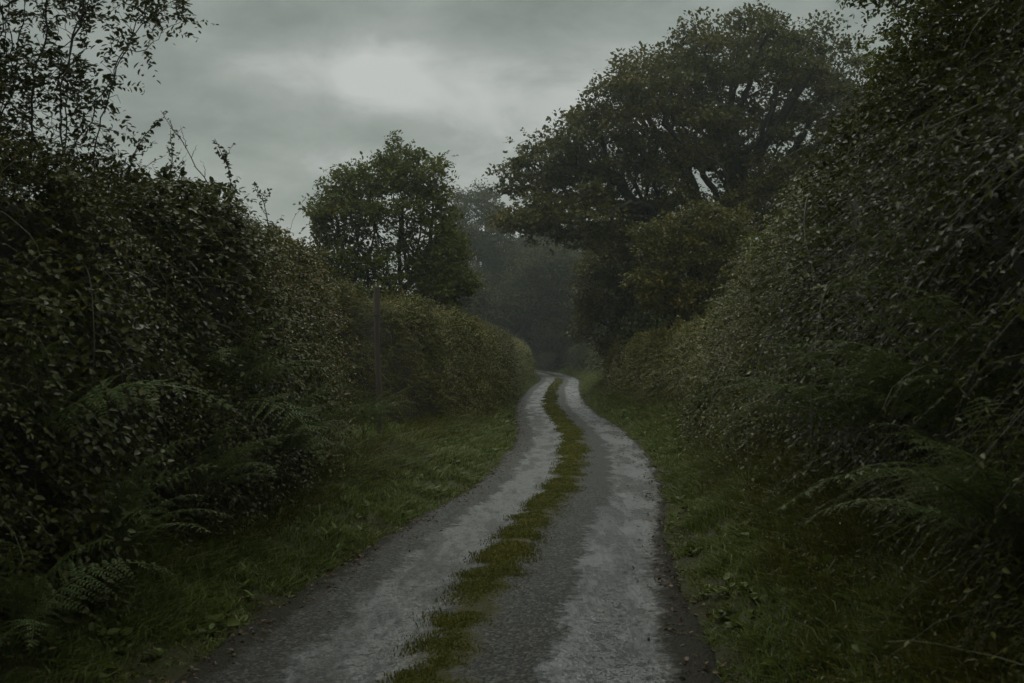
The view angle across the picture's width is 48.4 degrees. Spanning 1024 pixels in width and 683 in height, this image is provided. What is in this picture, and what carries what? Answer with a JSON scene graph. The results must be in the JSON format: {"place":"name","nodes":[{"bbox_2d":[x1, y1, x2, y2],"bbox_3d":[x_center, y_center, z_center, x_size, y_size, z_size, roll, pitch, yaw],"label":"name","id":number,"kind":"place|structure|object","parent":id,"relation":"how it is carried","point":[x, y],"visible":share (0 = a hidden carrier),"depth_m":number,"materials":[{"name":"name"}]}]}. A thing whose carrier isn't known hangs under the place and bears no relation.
{"place":"outdoors","nodes":[
{"label":"outdoors","id":0,"kind":"place"},
{"bbox_2d":[0,0,1002,292],"label":"sky","id":1,"kind":"structure","parent":0,"point":[299,88],"materials":[{"name":"grey"}]},
{"bbox_2d":[0,367,1023,682],"bbox_3d":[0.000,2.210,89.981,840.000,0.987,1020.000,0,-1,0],"label":"ground","id":2,"kind":"structure","parent":0,"point":[172,673],"depth_m":6.72,"materials":[{"name":"green plant"}]},
{"bbox_2d":[0,514,175,653],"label":"fern","id":3,"kind":"object","parent":2,"relation":"on","point":[16,592],"visible":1,"depth_m":5.43,"materials":[{"name":"green plant"}]},
{"bbox_2d":[0,0,218,225],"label":"elder shrub","id":4,"kind":"object","parent":2,"relation":"on","point":[66,71],"visible":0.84,"depth_m":8.13,"materials":[{"name":"green plant"}]},
{"bbox_2d":[0,83,370,681],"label":"hedge","id":5,"kind":"object","parent":2,"relation":"on","point":[194,254],"visible":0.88,"depth_m":7.76,"materials":[{"name":"green plant"}]},
{"bbox_2d":[45,260,110,423],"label":"bramble","id":6,"kind":"object","parent":5,"relation":"attached to","point":[98,306],"visible":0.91,"depth_m":6.60,"materials":[{"name":"green plant"}]},
{"bbox_2d":[0,436,231,569],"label":"fern","id":7,"kind":"object","parent":5,"relation":"on","point":[137,509],"visible":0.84,"depth_m":6.60,"materials":[{"name":"green plant"}]},
{"bbox_2d":[0,303,235,472],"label":"fern","id":8,"kind":"object","parent":5,"relation":"on","point":[82,399],"visible":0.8,"depth_m":6.12,"materials":[{"name":"green plant"}]},
{"bbox_2d":[119,110,167,182],"bbox_3d":[-2.923,-1.458,9.030,0.377,0.760,0.186,0,-1,0],"label":"sapling","id":9,"kind":"object","parent":5,"relation":"on","point":[139,145],"visible":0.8,"depth_m":9.02,"materials":[{"name":"green plant"}]},
{"bbox_2d":[147,127,186,181],"bbox_3d":[-2.889,-1.439,9.614,0.370,0.747,0.243,0,-1,0],"label":"sapling","id":10,"kind":"object","parent":5,"relation":"on","point":[175,161],"visible":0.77,"depth_m":9.60,"materials":[{"name":"green plant"}]},
{"bbox_2d":[161,111,220,203],"bbox_3d":[-2.972,-1.539,11.053,0.857,1.399,0.167,0,-1,-13],"label":"sapling","id":11,"kind":"object","parent":5,"relation":"on","point":[186,148],"visible":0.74,"depth_m":11.02,"materials":[{"name":"green plant"}]},
{"bbox_2d":[156,426,297,510],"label":"fern","id":12,"kind":"object","parent":5,"relation":"on","point":[219,464],"visible":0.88,"depth_m":8.17,"materials":[{"name":"green plant"}]},
{"bbox_2d":[212,138,241,214],"bbox_3d":[-2.806,-1.405,11.309,0.314,1.234,0.210,0,-1,-28],"label":"sapling","id":13,"kind":"object","parent":5,"relation":"on","point":[225,159],"visible":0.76,"depth_m":11.31,"materials":[{"name":"green plant"}]},
{"bbox_2d":[123,306,335,462],"bbox_3d":[-2.218,0.312,8.989,1.699,1.201,1.709,0,-1,0],"label":"fern","id":14,"kind":"object","parent":5,"relation":"attached to","point":[241,354],"visible":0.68,"depth_m":9.01,"materials":[{"name":"green plant"}]},
{"bbox_2d":[252,182,283,272],"bbox_3d":[-2.594,-1.184,11.856,0.314,0.980,0.361,0,-1,28],"label":"sapling","id":15,"kind":"object","parent":5,"relation":"on","point":[259,195],"visible":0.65,"depth_m":11.92,"materials":[{"name":"green plant"}]},
{"bbox_2d":[245,313,300,436],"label":"bramble","id":16,"kind":"object","parent":5,"relation":"attached to","point":[288,389],"visible":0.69,"depth_m":9.77,"materials":[{"name":"green plant"}]},
{"bbox_2d":[284,240,316,278],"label":"sapling","id":17,"kind":"object","parent":5,"relation":"on","point":[301,247],"visible":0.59,"depth_m":13.51,"materials":[{"name":"green plant"}]},
{"bbox_2d":[221,363,388,469],"bbox_3d":[-1.819,0.696,10.179,1.521,0.992,1.304,0,-1,0],"label":"fern","id":18,"kind":"object","parent":5,"relation":"on","point":[286,446],"visible":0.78,"depth_m":10.18,"materials":[{"name":"green plant"}]},
{"bbox_2d":[331,360,373,446],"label":"bramble","id":19,"kind":"object","parent":5,"relation":"attached to","point":[340,364],"visible":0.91,"depth_m":14.10,"materials":[{"name":"green plant"}]},
{"bbox_2d":[0,375,539,682],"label":"verge grass","id":20,"kind":"structure","parent":2,"relation":"on","point":[187,597],"depth_m":8.13,"materials":[{"name":"green plant"}]},
{"bbox_2d":[329,383,415,438],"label":"fern","id":21,"kind":"object","parent":2,"relation":"on","point":[375,412],"visible":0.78,"depth_m":16.44,"materials":[{"name":"green plant"}]},
{"bbox_2d":[372,286,382,433],"bbox_3d":[-2.112,0.351,17.894,0.137,2.434,0.134,0,-1,38],"label":"wooden post","id":22,"kind":"object","parent":2,"relation":"on","point":[377,315],"visible":0.87,"depth_m":17.86,"materials":[{"name":"brown wood"}]},
{"bbox_2d":[293,130,486,312],"bbox_3d":[-3.377,-1.897,30.099,5.431,7.436,4.074,0,-1,0],"label":"field maple","id":23,"kind":"object","parent":2,"relation":"on","point":[454,281],"visible":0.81,"depth_m":29.40,"materials":[{"name":"green plant"}]},
{"bbox_2d":[291,267,536,426],"bbox_3d":[-0.916,1.135,62.250,6.064,3.826,87.945,0,-1,4],"label":"hedge","id":24,"kind":"object","parent":2,"relation":"on","point":[438,360],"visible":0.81,"depth_m":21.43,"materials":[{"name":"green plant"}]},
{"bbox_2d":[173,370,724,682],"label":"lane","id":25,"kind":"structure","parent":2,"relation":"on","point":[558,622],"depth_m":7.62,"materials":[{"name":"grey gravel"}]},
{"bbox_2d":[370,378,594,682],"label":"grass strip","id":26,"kind":"object","parent":25,"relation":"on","point":[510,548],"depth_m":9.06,"materials":[{"name":"green plant"}]},
{"bbox_2d":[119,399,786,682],"bbox_3d":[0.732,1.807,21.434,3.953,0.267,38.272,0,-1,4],"label":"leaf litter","id":27,"kind":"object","parent":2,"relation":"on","point":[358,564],"visible":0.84,"depth_m":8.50,"materials":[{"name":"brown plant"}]},
{"bbox_2d":[407,262,506,323],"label":"woodland tree","id":28,"kind":"object","parent":2,"relation":"on","point":[486,294],"visible":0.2,"depth_m":85.19,"materials":[{"name":"green plant"}]},
{"bbox_2d":[431,177,532,326],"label":"woodland tree","id":29,"kind":"object","parent":2,"relation":"on","point":[489,251],"visible":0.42,"depth_m":102.51,"materials":[{"name":"green plant"}]},
{"bbox_2d":[484,221,608,290],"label":"woodland tree","id":30,"kind":"object","parent":2,"relation":"on","point":[534,238],"visible":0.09,"depth_m":123.95,"materials":[{"name":"green plant"}]},
{"bbox_2d":[494,235,603,341],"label":"woodland tree","id":31,"kind":"object","parent":2,"relation":"on","point":[530,312],"visible":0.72,"depth_m":90.94,"materials":[{"name":"green plant"}]},
{"bbox_2d":[530,246,606,353],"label":"woodland tree","id":32,"kind":"object","parent":2,"relation":"on","point":[551,345],"visible":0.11,"depth_m":106.75,"materials":[{"name":"green plant"}]},
{"bbox_2d":[535,341,606,375],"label":"hedge","id":33,"kind":"object","parent":2,"relation":"on","point":[575,357],"visible":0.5,"depth_m":99.01,"materials":[{"name":"green plant"}]},
{"bbox_2d":[562,216,650,368],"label":"ivy tree","id":34,"kind":"object","parent":2,"relation":"on","point":[606,276],"visible":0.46,"depth_m":45.49,"materials":[{"name":"green plant"}]},
{"bbox_2d":[595,335,631,384],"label":"hedge clump","id":35,"kind":"object","parent":2,"relation":"on","point":[615,342],"visible":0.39,"depth_m":44.24,"materials":[{"name":"green plant"}]},
{"bbox_2d":[600,263,683,333],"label":"woodland tree","id":36,"kind":"object","parent":2,"relation":"on","point":[620,298],"visible":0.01,"depth_m":82.63,"materials":[{"name":"green plant"}]},
{"bbox_2d":[599,301,738,416],"bbox_3d":[3.917,0.706,29.759,2.472,3.106,22.829,0,-1,0],"label":"hedge","id":37,"kind":"object","parent":2,"relation":"on","point":[650,356],"visible":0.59,"depth_m":27.48,"materials":[{"name":"green plant"}]},
{"bbox_2d":[482,0,893,257],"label":"oak tree","id":38,"kind":"object","parent":2,"relation":"on","point":[736,159],"visible":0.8,"depth_m":37.61,"materials":[{"name":"green plant"}]},
{"bbox_2d":[618,192,761,327],"bbox_3d":[4.906,-1.082,29.632,4.604,5.562,2.948,0,-1,-22],"label":"thorn tree","id":39,"kind":"object","parent":2,"relation":"on","point":[692,257],"visible":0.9,"depth_m":29.06,"materials":[{"name":"green plant"}]},
{"bbox_2d":[610,245,800,361],"bbox_3d":[6.914,-0.875,37.185,7.429,5.276,4.211,0,-1,11],"label":"holly tree","id":40,"kind":"object","parent":2,"relation":"on","point":[654,321],"visible":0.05,"depth_m":37.34,"materials":[{"name":"green plant"}]},
{"bbox_2d":[660,0,1023,682],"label":"hedge","id":41,"kind":"object","parent":2,"relation":"on","point":[965,136],"visible":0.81,"depth_m":6.61,"materials":[{"name":"green plant"}]},
{"bbox_2d":[705,343,762,442],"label":"bramble","id":42,"kind":"object","parent":41,"relation":"attached to","point":[741,344],"visible":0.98,"depth_m":11.61,"materials":[{"name":"green plant"}]},
{"bbox_2d":[718,264,763,303],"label":"sapling","id":43,"kind":"object","parent":41,"relation":"on","point":[727,275],"visible":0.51,"depth_m":14.01,"materials":[{"name":"green plant"}]},
{"bbox_2d":[738,259,758,304],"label":"sapling","id":44,"kind":"object","parent":41,"relation":"on","point":[746,279],"visible":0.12,"depth_m":14.47,"materials":[{"name":"green plant"}]},
{"bbox_2d":[739,327,805,490],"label":"bramble","id":45,"kind":"object","parent":41,"relation":"attached to","point":[743,389],"visible":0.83,"depth_m":8.53,"materials":[{"name":"green plant"}]},
{"bbox_2d":[705,316,843,424],"bbox_3d":[2.116,0.220,8.678,0.803,0.857,1.298,0,-1,-18],"label":"fern","id":46,"kind":"object","parent":41,"relation":"on","point":[768,376],"visible":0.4,"depth_m":8.73,"materials":[{"name":"green plant"}]},
{"bbox_2d":[679,322,928,461],"bbox_3d":[1.741,0.299,6.551,1.033,0.807,1.409,0,-1,-31],"label":"fern","id":47,"kind":"object","parent":41,"relation":"on","point":[852,408],"visible":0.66,"depth_m":6.59,"materials":[{"name":"green plant"}]},
{"bbox_2d":[794,190,842,288],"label":"bramble","id":48,"kind":"object","parent":41,"relation":"attached to","point":[812,221],"visible":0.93,"depth_m":7.59,"materials":[{"name":"green plant"}]},
{"bbox_2d":[798,278,882,474],"bbox_3d":[1.935,0.158,6.891,0.286,1.130,1.792,0,-1,30],"label":"bramble","id":49,"kind":"object","parent":41,"relation":"attached to","point":[830,313],"visible":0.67,"depth_m":6.75,"materials":[{"name":"green plant"}]},
{"bbox_2d":[773,397,1023,582],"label":"fern","id":50,"kind":"object","parent":41,"relation":"on","point":[976,500],"visible":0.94,"depth_m":4.42,"materials":[{"name":"green plant"}]},
{"bbox_2d":[794,177,1016,330],"bbox_3d":[2.039,-0.424,5.964,1.112,0.740,1.045,0,-1,0],"label":"fern","id":51,"kind":"object","parent":41,"relation":"on","point":[936,276],"visible":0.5,"depth_m":5.89,"materials":[{"name":"green plant"}]},
{"bbox_2d":[789,279,1023,480],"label":"fern","id":52,"kind":"object","parent":41,"relation":"on","point":[951,403],"visible":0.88,"depth_m":5.12,"materials":[{"name":"green plant"}]},
{"bbox_2d":[735,0,1021,325],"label":"hazel tree","id":53,"kind":"object","parent":2,"relation":"on","point":[884,33],"visible":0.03,"depth_m":11.06,"materials":[{"name":"green plant"}]},
{"bbox_2d":[835,0,1023,86],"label":"ash tree","id":54,"kind":"object","parent":2,"relation":"on","point":[949,6],"visible":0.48,"depth_m":7.73,"materials":[{"name":"green plant"}]},
{"bbox_2d":[535,366,1023,682],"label":"verge grass","id":55,"kind":"structure","parent":0,"point":[709,508],"depth_m":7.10,"materials":[{"name":"green plant"}]}
]}

